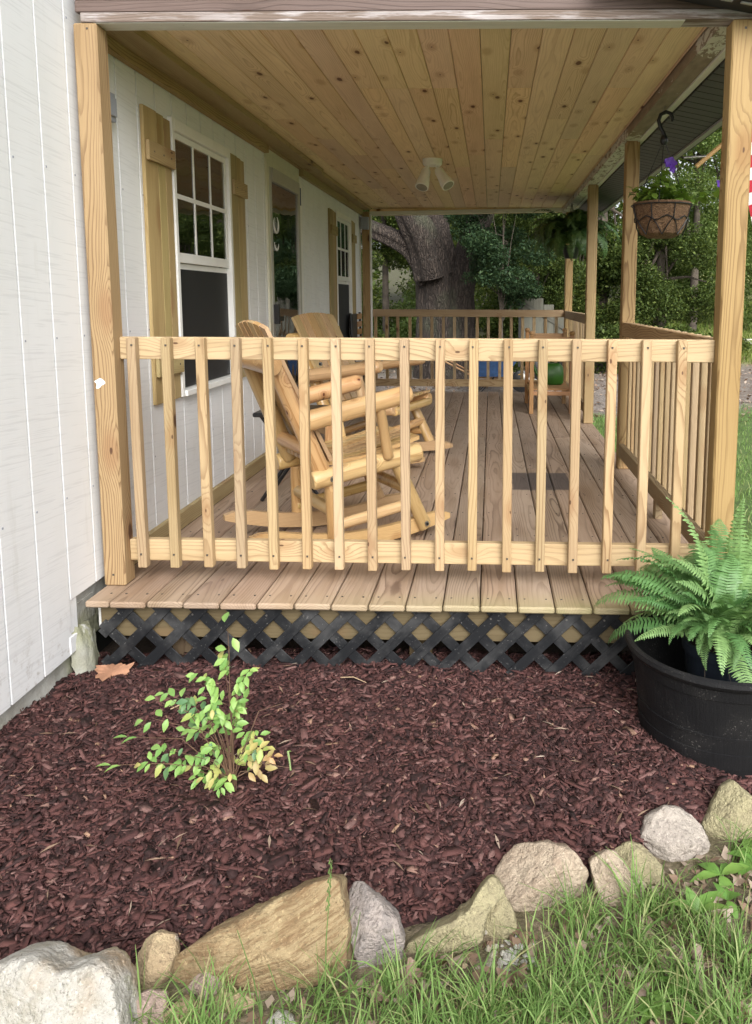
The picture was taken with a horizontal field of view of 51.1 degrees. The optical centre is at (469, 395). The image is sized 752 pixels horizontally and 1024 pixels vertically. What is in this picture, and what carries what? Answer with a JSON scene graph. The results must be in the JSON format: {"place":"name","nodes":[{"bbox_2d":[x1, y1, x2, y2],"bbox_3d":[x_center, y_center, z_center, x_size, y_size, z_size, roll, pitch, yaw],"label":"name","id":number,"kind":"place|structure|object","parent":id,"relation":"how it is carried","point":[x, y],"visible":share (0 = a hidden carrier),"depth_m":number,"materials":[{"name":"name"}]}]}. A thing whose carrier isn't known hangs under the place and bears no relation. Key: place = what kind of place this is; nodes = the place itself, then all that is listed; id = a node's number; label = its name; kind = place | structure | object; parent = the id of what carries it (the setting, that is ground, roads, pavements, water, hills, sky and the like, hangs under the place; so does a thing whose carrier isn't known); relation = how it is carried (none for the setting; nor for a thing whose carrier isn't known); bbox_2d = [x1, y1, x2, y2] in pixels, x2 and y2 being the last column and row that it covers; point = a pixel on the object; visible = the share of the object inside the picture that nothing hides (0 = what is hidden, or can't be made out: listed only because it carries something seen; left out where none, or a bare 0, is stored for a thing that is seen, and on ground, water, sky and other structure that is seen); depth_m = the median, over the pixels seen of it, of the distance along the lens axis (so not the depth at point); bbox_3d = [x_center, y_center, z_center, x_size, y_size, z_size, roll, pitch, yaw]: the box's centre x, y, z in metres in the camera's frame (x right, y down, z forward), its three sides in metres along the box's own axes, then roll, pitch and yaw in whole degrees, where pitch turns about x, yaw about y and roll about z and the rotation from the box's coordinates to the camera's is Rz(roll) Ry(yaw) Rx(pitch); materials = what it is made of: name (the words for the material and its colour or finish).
{"place":"outdoors","nodes":[
{"label":"outdoors","id":0,"kind":"place"},
{"bbox_2d":[253,405,326,501],"bbox_3d":[-1.030,0.338,4.570,0.380,0.526,0.360,0,7,1],"label":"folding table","id":1,"kind":"object","parent":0,"point":[281,474],"visible":0.17,"depth_m":4.48,"materials":[{"name":"metal"}]},
{"bbox_2d":[349,312,363,379],"bbox_3d":[-1.034,-0.454,8.937,0.593,0.997,0.636,0,7,1],"label":"metal chair","id":2,"kind":"object","parent":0,"point":[354,325],"visible":0.28,"depth_m":8.81,"materials":[{"name":"brown metal"}]},
{"bbox_2d":[18,250,751,1023],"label":"ground","id":3,"kind":"structure","parent":0,"point":[147,644],"depth_m":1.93,"materials":[{"name":"green plant"}]},
{"bbox_2d":[0,941,138,1023],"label":"edging stone","id":4,"kind":"object","parent":3,"relation":"on","point":[53,982],"visible":0.98,"depth_m":1.57,"materials":[{"name":"white stone"}]},
{"bbox_2d":[136,989,169,1023],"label":"edging stone","id":5,"kind":"object","parent":3,"relation":"on","point":[158,1008],"visible":0.62,"depth_m":1.65,"materials":[{"name":"stone"}]},
{"bbox_2d":[135,929,179,990],"bbox_3d":[-0.716,1.293,1.771,0.099,0.124,0.102,0,7,1],"label":"edging stone","id":6,"kind":"object","parent":3,"relation":"on","point":[159,951],"visible":0.76,"depth_m":1.75,"materials":[{"name":"beige stone"}]},
{"bbox_2d":[0,0,361,729],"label":"house","id":7,"kind":"structure","parent":3,"relation":"on","point":[204,204],"depth_m":3.11,"materials":[{"name":"paint"}]},
{"bbox_2d":[110,92,116,122],"bbox_3d":[-1.477,-1.181,3.166,0.038,0.115,0.090,0,7,1],"label":"wall box","id":8,"kind":"object","parent":7,"relation":"attached to","point":[113,102],"visible":0.4,"depth_m":3.18,"materials":[{"name":"grey plastic"}]},
{"bbox_2d":[167,116,235,396],"bbox_3d":[-1.483,-0.732,4.302,0.094,1.380,0.860,0,7,1],"label":"window","id":9,"kind":"structure","parent":7,"relation":"in","point":[201,179],"depth_m":4.28,"materials":[{"name":"white plastic"}]},
{"bbox_2d":[264,158,303,452],"bbox_3d":[-1.405,-0.671,6.041,0.080,2.115,1.010,0,7,1],"label":"storm door","id":10,"kind":"structure","parent":7,"relation":"in","point":[285,274],"depth_m":5.94,"materials":[{"name":"white plastic"}]},
{"bbox_2d":[334,210,352,337],"bbox_3d":[-1.380,-1.240,8.341,0.082,1.380,0.835,0,7,1],"label":"window","id":11,"kind":"structure","parent":7,"relation":"in","point":[344,238],"depth_m":8.40,"materials":[{"name":"white plastic"}]},
{"bbox_2d":[74,0,751,217],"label":"porch roof","id":12,"kind":"structure","parent":7,"relation":"attached to","point":[513,106],"depth_m":3.92,"materials":[{"name":"brown wood"}]},
{"bbox_2d":[415,157,453,191],"bbox_3d":[-0.275,-1.728,6.085,0.304,0.250,0.196,0,7,1],"label":"flood light","id":13,"kind":"object","parent":12,"relation":"attached to","point":[446,181],"visible":1,"depth_m":6.04,"materials":[{"name":"beige plastic"}]},
{"bbox_2d":[527,204,620,260],"bbox_3d":[1.121,-1.753,8.375,1.006,0.642,0.987,0,7,1],"label":"hanging fern","id":14,"kind":"object","parent":12,"relation":"hanging from","point":[566,237],"visible":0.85,"depth_m":8.17,"materials":[{"name":"green plant"}]},
{"bbox_2d":[631,106,692,238],"bbox_3d":[1.048,-1.231,4.216,0.333,0.738,0.333,0,7,1],"label":"hanging basket","id":15,"kind":"object","parent":12,"relation":"hanging from","point":[662,219],"visible":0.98,"depth_m":4.15,"materials":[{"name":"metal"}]},
{"bbox_2d":[628,157,719,204],"bbox_3d":[1.129,-1.146,4.272,0.538,0.302,0.337,-2,8,-18],"label":"petunia","id":16,"kind":"object","parent":15,"relation":"in","point":[652,193],"visible":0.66,"depth_m":4.20,"materials":[{"name":"green plant"}]},
{"bbox_2d":[163,994,205,1023],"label":"edging stone","id":17,"kind":"object","parent":3,"relation":"on","point":[187,998],"visible":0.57,"depth_m":1.64,"materials":[{"name":"beige stone"}]},
{"bbox_2d":[186,972,223,999],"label":"edging stone","id":18,"kind":"object","parent":3,"relation":"on","point":[197,987],"visible":0.38,"depth_m":1.71,"materials":[{"name":"stone"}]},
{"bbox_2d":[210,988,255,1011],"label":"edging stone","id":19,"kind":"object","parent":3,"relation":"on","point":[238,996],"visible":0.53,"depth_m":1.69,"materials":[{"name":"beige stone"}]},
{"bbox_2d":[171,874,353,991],"bbox_3d":[-0.475,1.261,1.828,0.410,0.258,0.227,0,7,1],"label":"edging stone","id":20,"kind":"object","parent":3,"relation":"on","point":[279,931],"visible":0.92,"depth_m":1.75,"materials":[{"name":"beige stone"}]},
{"bbox_2d":[266,1009,295,1023],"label":"edging stone","id":21,"kind":"object","parent":3,"relation":"on","point":[277,1014],"visible":0.64,"depth_m":1.64,"materials":[{"name":"white stone"}]},
{"bbox_2d":[324,858,331,1012],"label":"grass stalk","id":22,"kind":"object","parent":3,"relation":"on","point":[328,891],"depth_m":1.64,"materials":[{"name":"plant"}]},
{"bbox_2d":[347,912,360,1020],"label":"grass stalk","id":23,"kind":"object","parent":3,"relation":"on","point":[350,969],"depth_m":1.64,"materials":[{"name":"plant"}]},
{"bbox_2d":[362,301,384,337],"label":"bush","id":24,"kind":"object","parent":3,"relation":"on","point":[381,334],"visible":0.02,"depth_m":18.50,"materials":[{"name":"green plant"}]},
{"bbox_2d":[0,643,751,965],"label":"mulch","id":25,"kind":"object","parent":3,"relation":"on","point":[640,763],"visible":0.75,"depth_m":2.32,"materials":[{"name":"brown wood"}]},
{"bbox_2d":[95,662,133,680],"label":"fallen leaf","id":26,"kind":"object","parent":25,"relation":"on","point":[105,672],"visible":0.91,"depth_m":2.99,"materials":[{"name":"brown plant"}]},
{"bbox_2d":[97,612,288,797],"bbox_3d":[-0.825,0.928,2.283,0.577,0.587,0.182,0,7,1],"label":"shrub","id":27,"kind":"object","parent":25,"relation":"on","point":[215,713],"visible":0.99,"depth_m":2.27,"materials":[{"name":"green plant"}]},
{"bbox_2d":[625,606,751,778],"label":"barrel planter","id":28,"kind":"object","parent":25,"relation":"on","point":[707,722],"visible":0.73,"depth_m":2.45,"materials":[{"name":"black plastic"}]},
{"bbox_2d":[682,631,751,681],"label":"nursery pot","id":29,"kind":"object","parent":28,"relation":"in","point":[693,664],"visible":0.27,"depth_m":2.56,"materials":[{"name":"plastic"}]},
{"bbox_2d":[594,496,751,682],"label":"potted fern","id":30,"kind":"object","parent":29,"relation":"in","point":[706,592],"visible":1,"depth_m":2.67,"materials":[{"name":"green plant"}]},
{"bbox_2d":[349,881,404,968],"bbox_3d":[-0.225,1.272,1.863,0.132,0.172,0.141,-2,7,-15],"label":"edging stone","id":31,"kind":"object","parent":3,"relation":"on","point":[379,914],"visible":0.86,"depth_m":1.81,"materials":[{"name":"grey stone"}]},
{"bbox_2d":[366,986,388,1006],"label":"fallen leaf","id":32,"kind":"object","parent":3,"relation":"on","point":[380,996],"visible":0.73,"depth_m":1.69,"materials":[{"name":"plant"}]},
{"bbox_2d":[361,208,407,337],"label":"forest tree","id":33,"kind":"object","parent":3,"relation":"on","point":[386,255],"visible":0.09,"depth_m":19.46,"materials":[{"name":"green plant"}]},
{"bbox_2d":[85,391,687,659],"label":"porch deck","id":34,"kind":"structure","parent":3,"relation":"on","point":[254,590],"depth_m":3.40,"materials":[{"name":"brown wood"}]},
{"bbox_2d":[73,23,134,585],"bbox_3d":[-1.441,-0.312,3.072,0.089,2.183,0.090,0,7,1],"label":"porch post","id":35,"kind":"object","parent":34,"relation":"on","point":[94,116],"visible":1,"depth_m":3.03,"materials":[{"name":"brown wood"}]},
{"bbox_2d":[119,336,714,573],"bbox_3d":[-0.222,0.241,3.115,2.353,0.941,0.078,0,7,1],"label":"front railing","id":36,"kind":"object","parent":35,"relation":"attached to","point":[209,549],"visible":0.95,"depth_m":3.08,"materials":[{"name":"brown wood"}]},
{"bbox_2d":[223,320,449,539],"bbox_3d":[-0.654,0.155,3.750,1.003,1.077,0.645,-7,10,-32],"label":"log rocking chair","id":37,"kind":"object","parent":34,"relation":"on","point":[354,445],"visible":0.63,"depth_m":3.66,"materials":[{"name":"brown wood"}]},
{"bbox_2d":[362,211,370,382],"bbox_3d":[-1.265,-1.133,9.528,0.089,2.199,0.089,0,7,1],"label":"porch post","id":38,"kind":"object","parent":34,"relation":"on","point":[366,282],"visible":0.52,"depth_m":9.45,"materials":[{"name":"brown wood"}]},
{"bbox_2d":[369,214,372,337],"bbox_3d":[-1.207,-1.115,9.519,0.022,2.170,0.030,0,7,1],"label":"white pipe","id":39,"kind":"object","parent":38,"relation":"attached to","point":[370,223],"visible":0.58,"depth_m":9.46,"materials":[{"name":"plastic"}]},
{"bbox_2d":[99,608,634,676],"bbox_3d":[-0.211,1.024,3.044,2.510,0.417,0.014,0,7,1],"label":"lattice skirt","id":40,"kind":"object","parent":34,"relation":"attached to","point":[406,635],"visible":0.41,"depth_m":3.04,"materials":[{"name":"black plastic"}]},
{"bbox_2d":[286,312,452,463],"bbox_3d":[-0.755,-0.075,5.677,1.132,1.052,1.255,-5,9,-34],"label":"log rocking chair","id":41,"kind":"object","parent":34,"relation":"on","point":[313,324],"visible":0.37,"depth_m":5.68,"materials":[{"name":"brown wood"}]},
{"bbox_2d":[373,309,563,386],"bbox_3d":[-0.034,-0.587,9.613,2.373,0.952,0.075,0,7,1],"label":"railing","id":42,"kind":"object","parent":34,"relation":"on","point":[443,314],"visible":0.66,"depth_m":9.58,"materials":[{"name":"brown wood"}]},
{"bbox_2d":[525,328,574,413],"bbox_3d":[0.834,-0.284,8.278,0.475,0.844,0.850,0,7,1],"label":"chair","id":43,"kind":"object","parent":34,"relation":"on","point":[563,390],"visible":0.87,"depth_m":7.94,"materials":[{"name":"brown wood"}]},
{"bbox_2d":[534,362,563,384],"bbox_3d":[0.835,-0.283,8.354,0.347,0.321,0.190,0,7,1],"label":"watering can","id":44,"kind":"object","parent":43,"relation":"on","point":[555,375],"visible":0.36,"depth_m":8.28,"materials":[{"name":"green plastic"}]},
{"bbox_2d":[564,212,572,380],"bbox_3d":[1.199,-1.118,9.494,0.089,2.199,0.089,0,7,1],"label":"porch post","id":45,"kind":"object","parent":34,"relation":"on","point":[568,284],"visible":0.34,"depth_m":9.43,"materials":[{"name":"brown wood"}]},
{"bbox_2d":[583,184,598,423],"bbox_3d":[1.120,-0.834,7.228,0.089,2.199,0.089,0,7,1],"label":"porch post","id":46,"kind":"object","parent":34,"relation":"on","point":[591,274],"visible":1,"depth_m":7.17,"materials":[{"name":"brown wood"}]},
{"bbox_2d":[565,311,584,410],"bbox_3d":[1.160,-0.426,8.430,0.075,0.948,2.194,0,7,1],"label":"side railing","id":47,"kind":"object","parent":46,"relation":"attached to","point":[577,322],"visible":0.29,"depth_m":8.23,"materials":[{"name":"brown wood"}]},
{"bbox_2d":[616,141,639,468],"bbox_3d":[1.071,-0.588,5.276,0.089,2.199,0.089,0,7,1],"label":"porch post","id":48,"kind":"object","parent":34,"relation":"on","point":[629,236],"visible":0.82,"depth_m":5.21,"materials":[{"name":"brown wood"}]},
{"bbox_2d":[618,322,712,543],"bbox_3d":[1.032,0.144,4.217,0.075,1.013,2.195,0,7,1],"label":"side railing","id":49,"kind":"object","parent":34,"relation":"on","point":[697,421],"visible":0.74,"depth_m":4.00,"materials":[{"name":"brown wood"}]},
{"bbox_2d":[704,19,751,558],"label":"porch post","id":50,"kind":"object","parent":34,"relation":"on","point":[736,142],"visible":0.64,"depth_m":2.95,"materials":[{"name":"brown wood"}]},
{"bbox_2d":[684,143,751,219],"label":"flag","id":51,"kind":"object","parent":50,"relation":"attached to","point":[705,158],"visible":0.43,"depth_m":4.03,"materials":[{"name":"red fabric"}]},
{"bbox_2d":[362,275,415,337],"bbox_3d":[-3.117,-2.367,23.491,5.101,2.631,3.266,0,7,1],"label":"bush","id":52,"kind":"object","parent":3,"relation":"on","point":[379,318],"visible":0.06,"depth_m":23.39,"materials":[{"name":"green plant"}]},
{"bbox_2d":[373,317,416,337],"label":"bush","id":53,"kind":"object","parent":3,"relation":"on","point":[403,325],"visible":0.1,"depth_m":20.25,"materials":[{"name":"green plant"}]},
{"bbox_2d":[395,957,420,999],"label":"fallen leaf","id":54,"kind":"object","parent":3,"relation":"on","point":[411,960],"visible":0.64,"depth_m":1.74,"materials":[{"name":"plant"}]},
{"bbox_2d":[361,214,493,378],"bbox_3d":[-1.286,-6.002,16.560,9.584,11.264,7.176,0,7,1],"label":"oak tree","id":55,"kind":"object","parent":3,"relation":"on","point":[434,257],"visible":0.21,"depth_m":15.33,"materials":[{"name":"brown plant"}]},
{"bbox_2d":[389,289,484,337],"bbox_3d":[-0.985,-2.317,23.096,2.720,2.719,2.389,-5,9,-36],"label":"bush","id":56,"kind":"object","parent":3,"relation":"on","point":[406,301],"visible":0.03,"depth_m":22.83,"materials":[{"name":"green plant"}]},
{"bbox_2d":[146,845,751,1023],"bbox_3d":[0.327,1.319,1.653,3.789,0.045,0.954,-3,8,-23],"label":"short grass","id":57,"kind":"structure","parent":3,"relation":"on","point":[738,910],"depth_m":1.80,"materials":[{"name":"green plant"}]},
{"bbox_2d":[436,953,463,970],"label":"fallen leaf","id":58,"kind":"object","parent":3,"relation":"on","point":[456,958],"visible":0.68,"depth_m":1.78,"materials":[{"name":"plant"}]},
{"bbox_2d":[405,874,504,954],"bbox_3d":[-0.036,1.275,1.903,0.244,0.173,0.162,0,7,1],"label":"edging stone","id":59,"kind":"object","parent":3,"relation":"on","point":[468,918],"visible":0.91,"depth_m":1.84,"materials":[{"name":"beige stone"}]},
{"bbox_2d":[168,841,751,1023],"bbox_3d":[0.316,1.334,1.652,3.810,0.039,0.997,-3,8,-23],"label":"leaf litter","id":60,"kind":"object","parent":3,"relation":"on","point":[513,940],"visible":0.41,"depth_m":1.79,"materials":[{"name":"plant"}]},
{"bbox_2d":[445,361,524,391],"bbox_3d":[0.323,-0.353,13.501,1.527,0.600,1.000,0,7,1],"label":"wheelbarrow","id":61,"kind":"object","parent":3,"relation":"on","point":[493,372],"visible":0.39,"depth_m":13.13,"materials":[{"name":"blue paint"}]},
{"bbox_2d":[361,200,622,334],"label":"woods","id":62,"kind":"object","parent":3,"relation":"on","point":[477,296],"visible":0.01,"depth_m":29.16,"materials":[{"name":"green plant"}]},
{"bbox_2d":[477,284,518,337],"bbox_3d":[1.784,-2.071,22.163,3.350,3.147,2.392,0,7,1],"label":"bush","id":63,"kind":"object","parent":3,"relation":"on","point":[489,303],"visible":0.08,"depth_m":21.73,"materials":[{"name":"green plant"}]},
{"bbox_2d":[479,309,519,371],"bbox_3d":[0.750,-1.101,17.469,1.308,1.743,1.224,0,7,1],"label":"bush","id":64,"kind":"object","parent":3,"relation":"on","point":[506,324],"visible":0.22,"depth_m":17.20,"materials":[{"name":"green plant"}]},
{"bbox_2d":[444,190,556,337],"bbox_3d":[0.529,-2.207,14.249,2.140,4.170,1.718,0,7,1],"label":"sapling","id":65,"kind":"object","parent":3,"relation":"on","point":[496,263],"visible":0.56,"depth_m":14.00,"materials":[{"name":"green plant"}]},
{"bbox_2d":[485,893,517,938],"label":"edging stone","id":66,"kind":"object","parent":3,"relation":"on","point":[502,910],"visible":0.74,"depth_m":1.89,"materials":[{"name":"beige stone"}]},
{"bbox_2d":[475,219,543,337],"bbox_3d":[1.000,-5.351,19.913,2.760,9.005,2.600,4,8,27],"label":"forest tree","id":67,"kind":"object","parent":3,"relation":"on","point":[490,291],"visible":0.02,"depth_m":19.69,"materials":[{"name":"green plant"}]},
{"bbox_2d":[496,962,529,986],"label":"fallen leaf","id":68,"kind":"object","parent":3,"relation":"on","point":[510,978],"visible":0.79,"depth_m":1.74,"materials":[{"name":"plant"}]},
{"bbox_2d":[490,207,585,304],"bbox_3d":[1.555,-2.721,16.205,2.181,4.713,2.069,-3,8,-22],"label":"sapling","id":69,"kind":"object","parent":3,"relation":"on","point":[553,270],"visible":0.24,"depth_m":15.97,"materials":[{"name":"green plant"}]},
{"bbox_2d":[518,297,563,379],"bbox_3d":[1.586,-1.181,15.528,1.280,1.720,1.195,0,7,1],"label":"utility trailer","id":70,"kind":"object","parent":3,"relation":"on","point":[535,304],"visible":0.09,"depth_m":14.95,"materials":[{"name":"grey metal"}]},
{"bbox_2d":[494,839,588,911],"bbox_3d":[0.181,1.253,2.040,0.243,0.179,0.149,-2,8,-20],"label":"edging stone","id":71,"kind":"object","parent":3,"relation":"on","point":[530,864],"visible":0.81,"depth_m":1.99,"materials":[{"name":"beige stone"}]},
{"bbox_2d":[492,211,617,362],"bbox_3d":[2.103,-5.240,19.068,3.375,9.007,2.940,0,7,1],"label":"forest tree","id":72,"kind":"object","parent":3,"relation":"on","point":[610,219],"visible":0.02,"depth_m":19.42,"materials":[{"name":"green plant"}]},
{"bbox_2d":[361,150,751,308],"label":"woods","id":73,"kind":"object","parent":3,"relation":"on","point":[375,276],"depth_m":40.71,"materials":[{"name":"green plant"}]},
{"bbox_2d":[378,356,751,421],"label":"gravel litter","id":74,"kind":"object","parent":3,"relation":"on","point":[595,415],"visible":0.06,"depth_m":14.06,"materials":[{"name":"grey stone"}]},
{"bbox_2d":[520,167,679,367],"bbox_3d":[2.936,-4.097,18.023,3.746,7.006,2.573,-2,8,-20],"label":"forest tree","id":75,"kind":"object","parent":3,"relation":"on","point":[604,313],"visible":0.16,"depth_m":17.58,"materials":[{"name":"green plant"}]},
{"bbox_2d":[594,322,619,373],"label":"bush","id":76,"kind":"object","parent":3,"relation":"on","point":[613,332],"visible":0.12,"depth_m":16.78,"materials":[{"name":"green plant"}]},
{"bbox_2d":[588,849,646,906],"bbox_3d":[0.386,1.261,2.030,0.148,0.144,0.120,0,7,1],"label":"edging stone","id":77,"kind":"object","parent":3,"relation":"on","point":[598,865],"visible":0.71,"depth_m":2.00,"materials":[{"name":"beige stone"}]},
{"bbox_2d":[620,981,650,1003],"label":"fallen leaf","id":78,"kind":"object","parent":3,"relation":"on","point":[642,992],"visible":0.52,"depth_m":1.71,"materials":[{"name":"plant"}]},
{"bbox_2d":[614,841,664,885],"bbox_3d":[0.450,1.266,2.090,0.140,0.109,0.100,0,7,1],"label":"edging stone","id":79,"kind":"object","parent":3,"relation":"on","point":[641,852],"visible":0.66,"depth_m":2.07,"materials":[{"name":"beige stone"}]},
{"bbox_2d":[636,989,671,1023],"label":"weed","id":80,"kind":"object","parent":3,"relation":"on","point":[646,1013],"visible":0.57,"depth_m":1.68,"materials":[{"name":"green plant"}]},
{"bbox_2d":[597,179,716,327],"bbox_3d":[4.309,-2.819,17.535,3.036,4.609,2.879,0,7,1],"label":"forest tree","id":81,"kind":"object","parent":3,"relation":"on","point":[658,293],"visible":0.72,"depth_m":16.95,"materials":[{"name":"green plant"}]},
{"bbox_2d":[653,951,680,975],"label":"fallen leaf","id":82,"kind":"object","parent":3,"relation":"on","point":[667,954],"visible":0.38,"depth_m":1.79,"materials":[{"name":"plant"}]},
{"bbox_2d":[640,804,709,861],"bbox_3d":[0.570,1.243,2.198,0.197,0.154,0.138,-2,8,-20],"label":"edging stone","id":83,"kind":"object","parent":3,"relation":"on","point":[671,833],"visible":0.88,"depth_m":2.16,"materials":[{"name":"grey stone"}]},
{"bbox_2d":[655,323,696,333],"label":"bush","id":84,"kind":"object","parent":3,"relation":"on","point":[686,328],"visible":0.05,"depth_m":16.44,"materials":[{"name":"green plant"}]},
{"bbox_2d":[657,970,695,997],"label":"weed","id":85,"kind":"object","parent":3,"relation":"on","point":[664,979],"visible":0.29,"depth_m":1.74,"materials":[{"name":"green plant"}]},
{"bbox_2d":[665,127,721,332],"bbox_3d":[5.670,-5.008,20.643,5.187,8.180,3.127,0,7,1],"label":"forest tree","id":86,"kind":"object","parent":3,"relation":"on","point":[710,143],"visible":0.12,"depth_m":20.32,"materials":[{"name":"green plant"}]},
{"bbox_2d":[679,998,712,1023],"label":"weed","id":87,"kind":"object","parent":3,"relation":"on","point":[696,1017],"visible":0.38,"depth_m":1.66,"materials":[{"name":"green plant"}]},
{"bbox_2d":[690,943,704,970],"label":"fallen leaf","id":88,"kind":"object","parent":3,"relation":"on","point":[698,951],"visible":0.44,"depth_m":1.81,"materials":[{"name":"plant"}]},
{"bbox_2d":[667,887,730,914],"bbox_3d":[0.556,1.269,1.930,0.146,0.057,0.107,-1,7,-11],"label":"weed","id":89,"kind":"object","parent":3,"relation":"on","point":[709,899],"visible":0.78,"depth_m":1.94,"materials":[{"name":"green plant"}]},
{"bbox_2d":[646,220,751,310],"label":"forest tree","id":90,"kind":"object","parent":3,"relation":"on","point":[685,282],"visible":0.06,"depth_m":34.31,"materials":[{"name":"green plant"}]},
{"bbox_2d":[654,130,751,266],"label":"forest tree","id":91,"kind":"object","parent":3,"relation":"on","point":[749,228],"visible":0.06,"depth_m":21.91,"materials":[{"name":"green plant"}]},
{"bbox_2d":[690,862,749,891],"bbox_3d":[0.673,1.275,2.080,0.130,0.050,0.148,5,9,35],"label":"weed","id":92,"kind":"object","parent":3,"relation":"on","point":[731,868],"visible":0.93,"depth_m":2.07,"materials":[{"name":"green plant"}]},
{"bbox_2d":[691,329,751,353],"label":"bush","id":93,"kind":"object","parent":3,"relation":"on","point":[745,342],"visible":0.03,"depth_m":20.21,"materials":[{"name":"green plant"}]},
{"bbox_2d":[698,161,751,326],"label":"forest tree","id":94,"kind":"object","parent":3,"relation":"on","point":[748,287],"visible":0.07,"depth_m":30.39,"materials":[{"name":"green plant"}]},
{"bbox_2d":[701,779,751,842],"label":"edging stone","id":95,"kind":"object","parent":3,"relation":"on","point":[730,800],"visible":0.81,"depth_m":2.23,"materials":[{"name":"beige stone"}]},
{"bbox_2d":[713,882,741,917],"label":"weed","id":96,"kind":"object","parent":3,"relation":"on","point":[726,893],"visible":0.92,"depth_m":1.98,"materials":[{"name":"green plant"}]},
{"bbox_2d":[728,871,746,885],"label":"fallen leaf","id":97,"kind":"object","parent":3,"relation":"on","point":[739,879],"visible":1,"depth_m":2.05,"materials":[{"name":"plant"}]},
{"bbox_2d":[724,989,751,1018],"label":"fallen leaf","id":98,"kind":"object","parent":3,"relation":"on","point":[737,1004],"visible":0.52,"depth_m":1.68,"materials":[{"name":"plant"}]},
{"bbox_2d":[727,839,751,874],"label":"weed","id":99,"kind":"object","parent":3,"relation":"on","point":[748,860],"visible":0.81,"depth_m":2.13,"materials":[{"name":"green plant"}]},
{"bbox_2d":[460,930,539,989],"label":"white gravel","id":100,"kind":"structure","parent":0,"point":[506,955],"depth_m":1.81,"materials":[{"name":"gravel"}]},
{"bbox_2d":[577,299,751,363],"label":"meadow grass","id":101,"kind":"structure","parent":0,"point":[747,354],"depth_m":31.32,"materials":[{"name":"plant"}]},
{"bbox_2d":[592,402,751,568],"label":"lawn grass","id":102,"kind":"structure","parent":0,"point":[741,467],"depth_m":7.65,"materials":[{"name":"plant"}]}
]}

